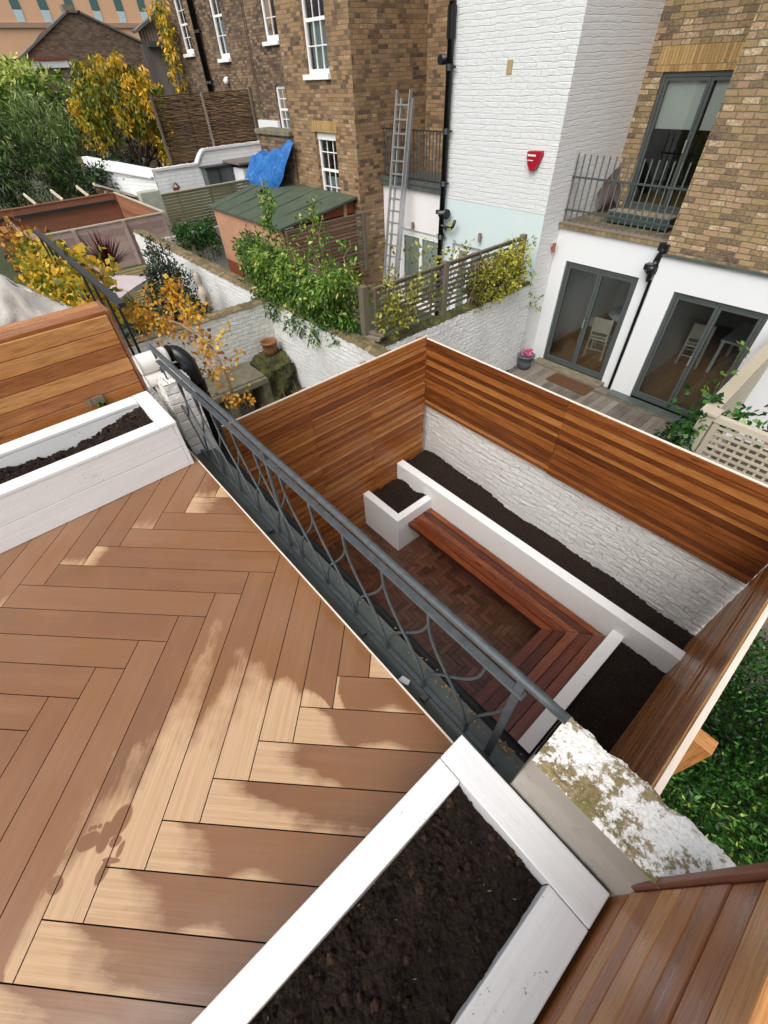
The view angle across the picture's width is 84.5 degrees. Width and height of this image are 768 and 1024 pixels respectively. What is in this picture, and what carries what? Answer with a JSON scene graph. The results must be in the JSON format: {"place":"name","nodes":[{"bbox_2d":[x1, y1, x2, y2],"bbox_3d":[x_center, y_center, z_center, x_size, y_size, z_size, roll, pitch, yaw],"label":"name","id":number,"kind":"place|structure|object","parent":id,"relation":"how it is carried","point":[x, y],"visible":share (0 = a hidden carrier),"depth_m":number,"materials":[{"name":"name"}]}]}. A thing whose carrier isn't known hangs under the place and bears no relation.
{"place":"outdoors","nodes":[
{"label":"outdoors","id":0,"kind":"place"},
{"bbox_2d":[132,346,218,453],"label":"masonry pier","id":1,"kind":"structure","parent":0,"point":[153,375],"depth_m":3.19,"materials":[{"name":"white brick"}]},
{"bbox_2d":[157,0,305,227],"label":"terraced house","id":2,"kind":"structure","parent":0,"point":[241,46],"depth_m":15.85,"materials":[{"name":"brick"}]},
{"bbox_2d":[142,0,198,150],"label":"climbing vine","id":3,"kind":"object","parent":2,"relation":"attached to","point":[165,25],"visible":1,"depth_m":17.68,"materials":[{"name":"yellow plant"}]},
{"bbox_2d":[174,0,194,57],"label":"window","id":4,"kind":"structure","parent":2,"relation":"in","point":[190,52],"depth_m":17.45,"materials":[{"name":"white paint"}]},
{"bbox_2d":[186,0,210,95],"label":"drainpipe","id":5,"kind":"object","parent":2,"relation":"attached to","point":[198,43],"visible":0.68,"depth_m":16.82,"materials":[{"name":"black plastic"}]},
{"bbox_2d":[209,0,231,62],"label":"window","id":6,"kind":"structure","parent":2,"relation":"in","point":[225,57],"depth_m":15.95,"materials":[{"name":"white paint"}]},
{"bbox_2d":[261,0,279,45],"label":"window","id":7,"kind":"structure","parent":2,"relation":"in","point":[273,39],"depth_m":13.96,"materials":[{"name":"white paint"}]},
{"bbox_2d":[276,85,289,127],"bbox_3d":[-3.462,-14.587,15.389,0.360,1.340,0.670,-33,53,-26],"label":"window","id":8,"kind":"structure","parent":2,"relation":"in","point":[278,87],"depth_m":15.36,"materials":[{"name":"white paint"}]},
{"bbox_2d":[273,0,456,314],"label":"terraced house","id":9,"kind":"structure","parent":0,"point":[350,67],"depth_m":10.73,"materials":[{"name":"brick"}]},
{"bbox_2d":[254,127,299,184],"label":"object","id":10,"kind":"object","parent":9,"relation":"attached to","point":[270,138],"visible":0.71,"depth_m":12.80,"materials":[{"name":"brick"}]},
{"bbox_2d":[301,0,330,79],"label":"window","id":11,"kind":"structure","parent":9,"relation":"in","point":[317,23],"depth_m":10.21,"materials":[{"name":"white paint"}]},
{"bbox_2d":[284,211,368,275],"bbox_3d":[-1.447,-6.976,11.337,2.500,1.420,0.100,-33,53,-26],"label":"trellis","id":12,"kind":"object","parent":9,"relation":"attached to","point":[362,214],"visible":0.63,"depth_m":11.31,"materials":[{"name":"brown wood"}]},
{"bbox_2d":[318,139,339,192],"bbox_3d":[-1.334,-9.606,11.951,0.360,1.710,0.940,-33,53,-26],"label":"window","id":13,"kind":"structure","parent":9,"relation":"in","point":[334,185],"depth_m":12.00,"materials":[{"name":"white paint"}]},
{"bbox_2d":[382,127,442,183],"bbox_3d":[0.980,-8.642,10.283,0.040,0.962,3.050,-33,53,-26],"label":"balcony railing","id":14,"kind":"object","parent":9,"relation":"on","point":[413,178],"visible":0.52,"depth_m":10.42,"materials":[{"name":"metal"}]},
{"bbox_2d":[0,120,767,865],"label":"ground","id":15,"kind":"structure","parent":0,"point":[6,268],"depth_m":4.91,"materials":[{"name":"plant"}]},
{"bbox_2d":[0,274,71,325],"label":"roof parapet","id":16,"kind":"structure","parent":15,"relation":"on","point":[19,302],"depth_m":3.15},
{"bbox_2d":[32,229,157,392],"bbox_3d":[-2.760,-1.963,4.013,0.050,0.825,2.780,-33,53,-26],"label":"iron railing","id":17,"kind":"object","parent":16,"relation":"attached to","point":[109,294],"visible":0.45,"depth_m":3.52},
{"bbox_2d":[0,211,57,295],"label":"climbing ivy","id":18,"kind":"object","parent":17,"relation":"hanging from","point":[14,238],"visible":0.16,"depth_m":7.09,"materials":[{"name":"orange plant"}]},
{"bbox_2d":[6,222,137,323],"bbox_3d":[-4.300,-2.861,5.791,1.028,2.183,6.109,-33,53,-26],"label":"climbing ivy","id":19,"kind":"object","parent":17,"relation":"hanging from","point":[41,274],"visible":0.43,"depth_m":4.19,"materials":[{"name":"yellow plant"}]},
{"bbox_2d":[111,283,255,408],"bbox_3d":[-2.149,-1.836,4.035,0.387,1.097,3.884,-33,53,-26],"label":"climbing vine","id":20,"kind":"object","parent":19,"relation":"attached to","point":[151,318],"visible":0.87,"depth_m":3.42,"materials":[{"name":"orange plant"}]},
{"bbox_2d":[142,273,212,342],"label":"climbing vine","id":21,"kind":"object","parent":20,"relation":"attached to","point":[170,285],"visible":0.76,"depth_m":4.37,"materials":[{"name":"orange plant"}]},
{"bbox_2d":[0,51,83,197],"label":"tree","id":22,"kind":"object","parent":15,"relation":"on","point":[34,79],"visible":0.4,"depth_m":17.66,"materials":[{"name":"green plant"}]},
{"bbox_2d":[0,80,97,209],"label":"tree","id":23,"kind":"object","parent":15,"relation":"on","point":[57,167],"visible":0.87,"depth_m":16.12,"materials":[{"name":"green plant"}]},
{"bbox_2d":[8,57,101,196],"bbox_3d":[-17.328,-21.065,23.704,2.934,5.990,0.840,-33,53,-26],"label":"lean to","id":24,"kind":"object","parent":15,"relation":"on","point":[61,63],"visible":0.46,"depth_m":21.91,"materials":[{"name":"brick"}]},
{"bbox_2d":[0,192,123,258],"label":"timber fence","id":25,"kind":"object","parent":15,"relation":"on","point":[67,220],"visible":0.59,"depth_m":14.97,"materials":[{"name":"brown wood"}]},
{"bbox_2d":[0,199,115,221],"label":"dark rail","id":26,"kind":"object","parent":25,"relation":"attached to","point":[62,209],"visible":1,"depth_m":14.72,"materials":[{"name":"wood"}]},
{"bbox_2d":[19,4,165,167],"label":"gable building","id":27,"kind":"structure","parent":15,"relation":"on","point":[69,32],"depth_m":22.61,"materials":[{"name":"brick"}]},
{"bbox_2d":[62,147,152,196],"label":"shrub","id":28,"kind":"object","parent":15,"relation":"on","point":[89,175],"visible":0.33,"depth_m":15.91,"materials":[{"name":"green plant"}]},
{"bbox_2d":[46,211,172,273],"bbox_3d":[-8.152,-7.726,12.376,4.020,1.150,0.120,-33,53,-26],"label":"timber fence","id":29,"kind":"object","parent":15,"relation":"on","point":[157,223],"visible":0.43,"depth_m":12.51,"materials":[{"name":"brown wood"}]},
{"bbox_2d":[81,226,140,332],"bbox_3d":[-6.916,-5.853,11.085,1.589,2.745,1.772,-33,53,-26],"label":"cordyline","id":30,"kind":"object","parent":15,"relation":"on","point":[107,243],"visible":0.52,"depth_m":10.43,"materials":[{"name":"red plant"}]},
{"bbox_2d":[46,93,178,166],"bbox_3d":[-12.719,-17.462,20.698,5.249,4.972,3.528,-33,53,-26],"label":"hedge","id":31,"kind":"object","parent":15,"relation":"on","point":[128,150],"visible":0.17,"depth_m":19.94,"materials":[{"name":"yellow plant"}]},
{"bbox_2d":[76,156,157,197],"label":"garden wall","id":32,"kind":"structure","parent":15,"relation":"on","point":[137,178],"depth_m":15.82,"materials":[{"name":"brick"}]},
{"bbox_2d":[66,48,181,166],"bbox_3d":[-10.139,-15.053,17.757,3.879,5.983,3.886,10,48,12],"label":"tree","id":33,"kind":"object","parent":15,"relation":"on","point":[130,102],"visible":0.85,"depth_m":16.20,"materials":[{"name":"yellow plant"}]},
{"bbox_2d":[100,275,149,298],"bbox_3d":[-6.187,-4.478,10.140,1.372,2.120,1.528,3,47,6],"label":"parasol","id":34,"kind":"object","parent":15,"relation":"on","point":[131,283],"visible":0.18,"depth_m":9.48,"materials":[{"name":"white fabric"}]},
{"bbox_2d":[105,265,159,310],"bbox_3d":[-8.202,-6.660,12.966,3.796,1.150,0.036,-33,53,-26],"label":"timber fence","id":35,"kind":"object","parent":15,"relation":"on","point":[134,274],"visible":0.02,"depth_m":13.07,"materials":[{"name":"beige wood"}]},
{"bbox_2d":[113,192,165,218],"bbox_3d":[-8.239,-9.942,14.613,0.090,1.326,4.870,-33,53,-26],"label":"timber fence","id":36,"kind":"object","parent":15,"relation":"on","point":[130,207],"visible":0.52,"depth_m":14.70,"materials":[{"name":"brown wood"}]},
{"bbox_2d":[0,0,287,145],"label":"office building","id":37,"kind":"structure","parent":15,"relation":"on","point":[24,24],"depth_m":47.71,"materials":[{"name":"orange brick"}]},
{"bbox_2d":[136,189,172,233],"bbox_3d":[-8.384,-10.623,15.929,0.700,2.380,0.400,-33,53,-26],"label":"storage box","id":38,"kind":"object","parent":15,"relation":"on","point":[152,197],"visible":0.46,"depth_m":15.13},
{"bbox_2d":[132,11,196,163],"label":"clad building","id":39,"kind":"structure","parent":15,"relation":"on","point":[151,46],"depth_m":21.23,"materials":[{"name":"brick"}]},
{"bbox_2d":[118,288,217,339],"bbox_3d":[-4.510,-3.987,9.208,2.117,1.313,2.068,-33,53,-26],"label":"shrub","id":40,"kind":"object","parent":15,"relation":"on","point":[198,308],"visible":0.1,"depth_m":9.05,"materials":[{"name":"orange plant"}]},
{"bbox_2d":[139,232,197,319],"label":"shrub","id":41,"kind":"object","parent":15,"relation":"on","point":[157,263],"visible":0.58,"depth_m":9.70,"materials":[{"name":"green plant"}]},
{"bbox_2d":[164,225,230,271],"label":"garden wall","id":42,"kind":"structure","parent":15,"relation":"on","point":[222,262],"depth_m":14.02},
{"bbox_2d":[169,214,222,260],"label":"bush","id":43,"kind":"object","parent":42,"relation":"hanging from","point":[199,230],"visible":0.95,"depth_m":13.38,"materials":[{"name":"green plant"}]},
{"bbox_2d":[160,178,249,233],"bbox_3d":[-5.264,-9.909,13.621,3.490,1.038,0.050,-33,53,-26],"label":"timber fence","id":44,"kind":"object","parent":42,"relation":"on","point":[191,203],"visible":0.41,"depth_m":13.20,"materials":[{"name":"green wood"}]},
{"bbox_2d":[124,297,277,438],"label":"garden wall","id":45,"kind":"structure","parent":15,"relation":"on","point":[251,327],"depth_m":8.16,"materials":[{"name":"white brick"}]},
{"bbox_2d":[132,229,274,316],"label":"garden wall","id":46,"kind":"structure","parent":15,"relation":"on","point":[225,288],"depth_m":10.10,"materials":[{"name":"white brick"}]},
{"bbox_2d":[193,272,214,312],"bbox_3d":[-4.031,-4.436,9.958,0.500,2.206,0.549,-33,53,-26],"label":"statue","id":47,"kind":"object","parent":15,"relation":"on","point":[203,294],"visible":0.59,"depth_m":9.35,"materials":[{"name":"stone"}]},
{"bbox_2d":[149,86,259,165],"bbox_3d":[-6.457,-13.644,16.641,3.821,4.229,0.154,-33,53,-26],"label":"wicker screen","id":48,"kind":"object","parent":15,"relation":"on","point":[204,96],"visible":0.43,"depth_m":15.67,"materials":[{"name":"brown wood"}]},
{"bbox_2d":[152,140,260,232],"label":"garden wall","id":49,"kind":"structure","parent":15,"relation":"on","point":[186,176],"depth_m":15.94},
{"bbox_2d":[199,163,234,192],"bbox_3d":[-6.302,-12.133,16.977,1.140,2.790,0.520,-33,53,-26],"label":"storage unit","id":50,"kind":"object","parent":15,"relation":"on","point":[217,173],"visible":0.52,"depth_m":16.02,"materials":[{"name":"metal"}]},
{"bbox_2d":[204,362,273,421],"bbox_3d":[-3.102,-2.077,8.462,1.680,1.110,0.860,-33,53,-26],"label":"stone shelf","id":51,"kind":"object","parent":15,"relation":"on","point":[245,374],"visible":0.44,"depth_m":8.21,"materials":[{"name":"stone"}]},
{"bbox_2d":[222,156,293,229],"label":"outhouse","id":52,"kind":"structure","parent":15,"relation":"on","point":[240,167],"depth_m":16.11,"materials":[{"name":"paint"}]},
{"bbox_2d":[250,348,301,407],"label":"mossy plinth","id":53,"kind":"structure","parent":15,"relation":"on","point":[281,376],"depth_m":8.66,"materials":[{"name":"plant"}]},
{"bbox_2d":[209,182,358,302],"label":"garden shed","id":54,"kind":"structure","parent":15,"relation":"on","point":[236,212],"depth_m":11.94,"materials":[{"name":"green wood"}]},
{"bbox_2d":[242,140,293,187],"bbox_3d":[-3.680,-10.670,13.202,0.610,1.476,2.750,-33,53,-26],"label":"tarpaulin","id":55,"kind":"object","parent":54,"relation":"on","point":[269,167],"visible":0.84,"depth_m":13.04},
{"bbox_2d":[267,296,390,387],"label":"garden wall","id":56,"kind":"structure","parent":15,"relation":"on","point":[313,366],"depth_m":7.78,"materials":[{"name":"white brick"}]},
{"bbox_2d":[237,238,370,335],"bbox_3d":[-1.649,-4.320,7.967,0.110,0.790,4.190,-33,53,-26],"label":"trellis","id":57,"kind":"object","parent":56,"relation":"on","point":[363,304],"visible":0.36,"depth_m":6.89,"materials":[{"name":"brown wood"}]},
{"bbox_2d":[232,225,377,350],"bbox_3d":[-1.699,-4.181,7.932,1.510,1.583,3.980,-33,53,-26],"label":"climbing shrub","id":58,"kind":"object","parent":57,"relation":"attached to","point":[308,295],"visible":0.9,"depth_m":7.43,"materials":[{"name":"green plant"}]},
{"bbox_2d":[255,177,358,291],"bbox_3d":[-1.363,-4.698,7.356,0.592,1.549,3.082,-33,53,-26],"label":"climbing plant","id":59,"kind":"object","parent":57,"relation":"attached to","point":[269,210],"visible":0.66,"depth_m":7.17,"materials":[{"name":"green plant"}]},
{"bbox_2d":[381,89,414,315],"bbox_3d":[0.297,-7.786,11.162,0.490,4.736,1.194,24,52,24],"label":"ladder","id":60,"kind":"object","parent":15,"relation":"on","point":[402,200],"visible":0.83,"depth_m":10.72,"materials":[{"name":"metal"}]},
{"bbox_2d":[375,279,533,370],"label":"garden wall","id":61,"kind":"structure","parent":15,"relation":"on","point":[493,336],"depth_m":8.59,"materials":[{"name":"white brick"}]},
{"bbox_2d":[372,233,527,336],"bbox_3d":[1.299,-4.112,7.673,3.850,0.910,0.100,-33,53,-26],"label":"trellis","id":62,"kind":"object","parent":61,"relation":"on","point":[444,279],"visible":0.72,"depth_m":7.40,"materials":[{"name":"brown wood"}]},
{"bbox_2d":[370,221,482,333],"bbox_3d":[0.675,-4.137,7.620,3.048,1.232,1.801,-33,53,-26],"label":"climbing shrub","id":63,"kind":"object","parent":62,"relation":"attached to","point":[393,296],"visible":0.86,"depth_m":7.04,"materials":[{"name":"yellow plant"}]},
{"bbox_2d":[453,234,536,312],"bbox_3d":[2.150,-4.559,8.078,1.883,1.118,0.926,-33,53,-26],"label":"climbing shrub","id":64,"kind":"object","parent":62,"relation":"attached to","point":[487,278],"visible":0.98,"depth_m":7.94,"materials":[{"name":"yellow plant"}]},
{"bbox_2d":[422,380,767,634],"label":"garden wall","id":65,"kind":"structure","parent":15,"relation":"on","point":[686,590],"depth_m":5.01,"materials":[{"name":"white brick"}]},
{"bbox_2d":[424,338,767,583],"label":"cedar fence","id":66,"kind":"object","parent":65,"relation":"on","point":[712,513],"visible":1,"depth_m":4.28,"materials":[{"name":"wood"}]},
{"bbox_2d":[442,0,760,388],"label":"terraced house","id":67,"kind":"structure","parent":15,"relation":"on","point":[562,84],"depth_m":7.93,"materials":[{"name":"white brick"}]},
{"bbox_2d":[434,0,456,315],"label":"drainpipe","id":68,"kind":"object","parent":67,"relation":"attached to","point":[442,212],"visible":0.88,"depth_m":8.49,"materials":[{"name":"black plastic"}]},
{"bbox_2d":[527,151,543,170],"bbox_3d":[2.742,-6.412,7.723,0.096,0.290,0.307,-33,53,-26],"label":"alarm box","id":69,"kind":"object","parent":67,"relation":"attached to","point":[534,159],"visible":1,"depth_m":7.68,"materials":[{"name":"red plastic"}]},
{"bbox_2d":[547,265,600,364],"bbox_3d":[4.139,-4.298,9.361,0.098,1.980,0.708,-33,53,-26],"label":"door","id":70,"kind":"structure","parent":67,"relation":"in","point":[570,266],"depth_m":9.29,"materials":[{"name":"grey metal"}]},
{"bbox_2d":[582,316,614,360],"bbox_3d":[5.139,-4.163,9.992,0.467,0.951,0.475,31,55,28],"label":"dining chair","id":71,"kind":"object","parent":67,"relation":"on","point":[601,328],"visible":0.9,"depth_m":9.81,"materials":[{"name":"beige paint"}]},
{"bbox_2d":[573,272,634,375],"bbox_3d":[4.622,-3.934,8.989,0.050,1.980,0.698,-33,53,-26],"label":"door","id":72,"kind":"structure","parent":67,"relation":"in","point":[602,274],"depth_m":8.90,"materials":[{"name":"grey metal"}]},
{"bbox_2d":[597,167,620,211],"bbox_3d":[4.661,-6.525,8.589,0.300,0.720,0.498,-33,53,-26],"label":"furniture cover","id":73,"kind":"object","parent":67,"relation":"on","point":[610,192],"visible":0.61,"depth_m":8.65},
{"bbox_2d":[564,154,691,238],"bbox_3d":[4.285,-5.663,7.569,0.040,1.035,2.140,-33,53,-26],"label":"balcony railing","id":74,"kind":"object","parent":67,"relation":"on","point":[651,185],"visible":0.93,"depth_m":7.54,"materials":[{"name":"grey metal"}]},
{"bbox_2d":[608,242,670,387],"bbox_3d":[4.897,-3.711,8.363,0.250,2.810,0.285,-33,53,-26],"label":"drainpipe","id":75,"kind":"object","parent":67,"relation":"attached to","point":[650,269],"visible":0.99,"depth_m":7.74,"materials":[{"name":"black plastic"}]},
{"bbox_2d":[605,208,676,230],"bbox_3d":[4.865,-5.575,8.046,0.300,0.178,1.200,-33,53,-26],"label":"planter","id":76,"kind":"object","parent":67,"relation":"on","point":[645,216],"visible":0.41,"depth_m":7.93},
{"bbox_2d":[628,76,712,208],"bbox_3d":[5.411,-7.026,8.139,0.098,1.876,0.778,-33,53,-26],"label":"door","id":77,"kind":"structure","parent":67,"relation":"in","point":[709,78],"depth_m":8.00,"materials":[{"name":"grey glass"}]},
{"bbox_2d":[664,76,731,210],"bbox_3d":[5.932,-6.631,7.735,0.050,1.876,0.748,-33,53,-26],"label":"door","id":78,"kind":"structure","parent":67,"relation":"in","point":[715,78],"depth_m":7.68,"materials":[{"name":"grey metal"}]},
{"bbox_2d":[508,361,767,705],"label":"courtyard decking","id":79,"kind":"object","parent":15,"relation":"on","point":[536,374],"visible":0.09,"depth_m":8.86,"materials":[{"name":"wood"}]},
{"bbox_2d":[518,348,534,369],"bbox_3d":[3.335,-3.620,9.959,0.424,0.472,0.408,-33,53,-26],"label":"flower pot","id":80,"kind":"object","parent":79,"relation":"on","point":[526,357],"visible":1,"depth_m":9.89,"materials":[{"name":"grey ceramic"}]},
{"bbox_2d":[546,372,594,395],"bbox_3d":[4.194,-2.897,9.549,0.439,0.020,0.988,-33,53,-26],"label":"doormat","id":81,"kind":"object","parent":79,"relation":"on","point":[578,387],"visible":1,"depth_m":9.52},
{"bbox_2d":[654,384,767,452],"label":"climbing ivy","id":82,"kind":"object","parent":79,"relation":"on","point":[687,424],"visible":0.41,"depth_m":5.23,"materials":[{"name":"green plant"}]},
{"bbox_2d":[681,404,767,484],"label":"lattice fence","id":83,"kind":"object","parent":79,"relation":"on","point":[716,417],"visible":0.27,"depth_m":5.06,"materials":[{"name":"beige paint"}]},
{"bbox_2d":[696,342,767,453],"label":"lattice fence","id":84,"kind":"object","parent":79,"relation":"on","point":[740,385],"visible":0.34,"depth_m":5.93,"materials":[{"name":"beige paint"}]},
{"bbox_2d":[700,338,754,395],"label":"tall plant","id":85,"kind":"object","parent":84,"relation":"attached to","point":[734,372],"visible":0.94,"depth_m":5.48,"materials":[{"name":"green plant"}]},
{"bbox_2d":[660,628,767,865],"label":"ground ivy","id":86,"kind":"object","parent":15,"relation":"on","point":[752,763],"visible":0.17,"depth_m":3.67,"materials":[{"name":"green plant"}]},
{"bbox_2d":[712,438,767,482],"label":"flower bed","id":87,"kind":"object","parent":15,"relation":"on","point":[743,462],"depth_m":7.54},
{"bbox_2d":[324,523,591,741],"bbox_3d":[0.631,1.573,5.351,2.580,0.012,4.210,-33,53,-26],"label":"patio paving","id":88,"kind":"structure","parent":0,"point":[461,660],"depth_m":5.64,"materials":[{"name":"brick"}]},
{"bbox_2d":[221,335,427,548],"bbox_3d":[-0.602,-0.597,5.679,3.145,2.610,0.112,-33,53,-26],"label":"cedar fence","id":89,"kind":"object","parent":88,"relation":"on","point":[344,442],"visible":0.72,"depth_m":5.37,"materials":[{"name":"wood"}]},
{"bbox_2d":[186,440,530,785],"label":"terrace building","id":90,"kind":"structure","parent":88,"relation":"on","point":[506,769],"depth_m":2.34,"materials":[{"name":"paint"}]},
{"bbox_2d":[0,301,149,444],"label":"cedar screen","id":91,"kind":"object","parent":90,"relation":"attached to","point":[57,367],"visible":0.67,"depth_m":2.84,"materials":[{"name":"wood"}]},
{"bbox_2d":[163,345,232,455],"bbox_3d":[-1.481,0.020,4.434,0.272,3.626,0.150,-3,46,0],"label":"soil pipe","id":92,"kind":"object","parent":90,"relation":"attached to","point":[186,363],"visible":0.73,"depth_m":3.24,"materials":[{"name":"black plastic"}]},
{"bbox_2d":[0,629,406,1006],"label":"deck underlay","id":93,"kind":"object","parent":90,"relation":"on","point":[190,875],"depth_m":1.51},
{"bbox_2d":[0,453,547,1023],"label":"terrace deck","id":94,"kind":"structure","parent":93,"relation":"on","point":[172,647],"depth_m":1.80,"materials":[{"name":"wood"}]},
{"bbox_2d":[0,391,193,553],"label":"timber planter","id":95,"kind":"object","parent":94,"relation":"on","point":[57,475],"visible":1,"depth_m":2.80,"materials":[{"name":"white paint"}]},
{"bbox_2d":[191,735,609,1023],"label":"timber planter","id":96,"kind":"object","parent":94,"relation":"on","point":[430,900],"visible":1,"depth_m":1.20,"materials":[{"name":"white paint"}]},
{"bbox_2d":[146,343,571,765],"bbox_3d":[-0.612,-0.051,2.470,0.032,0.859,3.536,-33,53,-26],"label":"iron railing","id":97,"kind":"object","parent":90,"relation":"on","point":[518,693],"visible":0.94,"depth_m":1.94,"materials":[{"name":"metal"}]},
{"bbox_2d":[534,862,767,1023],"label":"cedar screen","id":98,"kind":"object","parent":90,"relation":"on","point":[689,948],"visible":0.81,"depth_m":0.79,"materials":[{"name":"wood"}]},
{"bbox_2d":[408,508,605,740],"bbox_3d":[0.670,1.442,5.143,2.469,0.481,2.763,-33,53,-26],"label":"bench","id":99,"kind":"object","parent":88,"relation":"on","point":[516,727],"visible":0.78,"depth_m":4.89,"materials":[{"name":"brown wood"}]},
{"bbox_2d":[363,450,694,755],"bbox_3d":[0.868,1.109,5.183,3.170,0.866,4.170,-33,53,-26],"label":"raised bed","id":100,"kind":"object","parent":88,"relation":"on","point":[611,685],"visible":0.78,"depth_m":4.96,"materials":[{"name":"paint"}]},
{"bbox_2d":[609,566,767,794],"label":"cedar fence","id":101,"kind":"object","parent":88,"relation":"on","point":[662,739],"visible":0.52,"depth_m":2.76,"materials":[{"name":"wood"}]},
{"bbox_2d":[509,714,735,896],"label":"stone parapet","id":102,"kind":"structure","parent":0,"point":[615,825],"depth_m":1.15,"materials":[{"name":"stone"}]},
{"bbox_2d":[606,0,767,449],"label":"terraced house","id":103,"kind":"structure","parent":0,"point":[715,256],"depth_m":6.91,"materials":[{"name":"brick"}]},
{"bbox_2d":[635,296,719,404],"bbox_3d":[5.533,-3.024,8.104,0.098,1.940,0.698,-33,53,-26],"label":"door","id":104,"kind":"structure","parent":103,"relation":"in","point":[678,298],"depth_m":7.99,"materials":[{"name":"grey metal"}]},
{"bbox_2d":[674,322,716,368],"bbox_3d":[7.101,-3.846,9.589,0.467,0.951,0.475,28,54,26],"label":"dining chair","id":105,"kind":"object","parent":103,"relation":"on","point":[695,334],"visible":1,"depth_m":9.42,"materials":[{"name":"beige paint"}]},
{"bbox_2d":[669,306,763,415],"bbox_3d":[5.999,-2.674,7.746,0.050,1.940,0.658,-33,53,-26],"label":"door","id":106,"kind":"structure","parent":103,"relation":"in","point":[719,311],"depth_m":7.47,"materials":[{"name":"grey metal"}]},
{"bbox_2d":[705,323,754,372],"bbox_3d":[8.029,-3.470,9.324,1.200,0.745,1.000,-33,53,-26],"label":"dining table","id":107,"kind":"object","parent":103,"relation":"on","point":[742,331],"visible":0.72,"depth_m":9.23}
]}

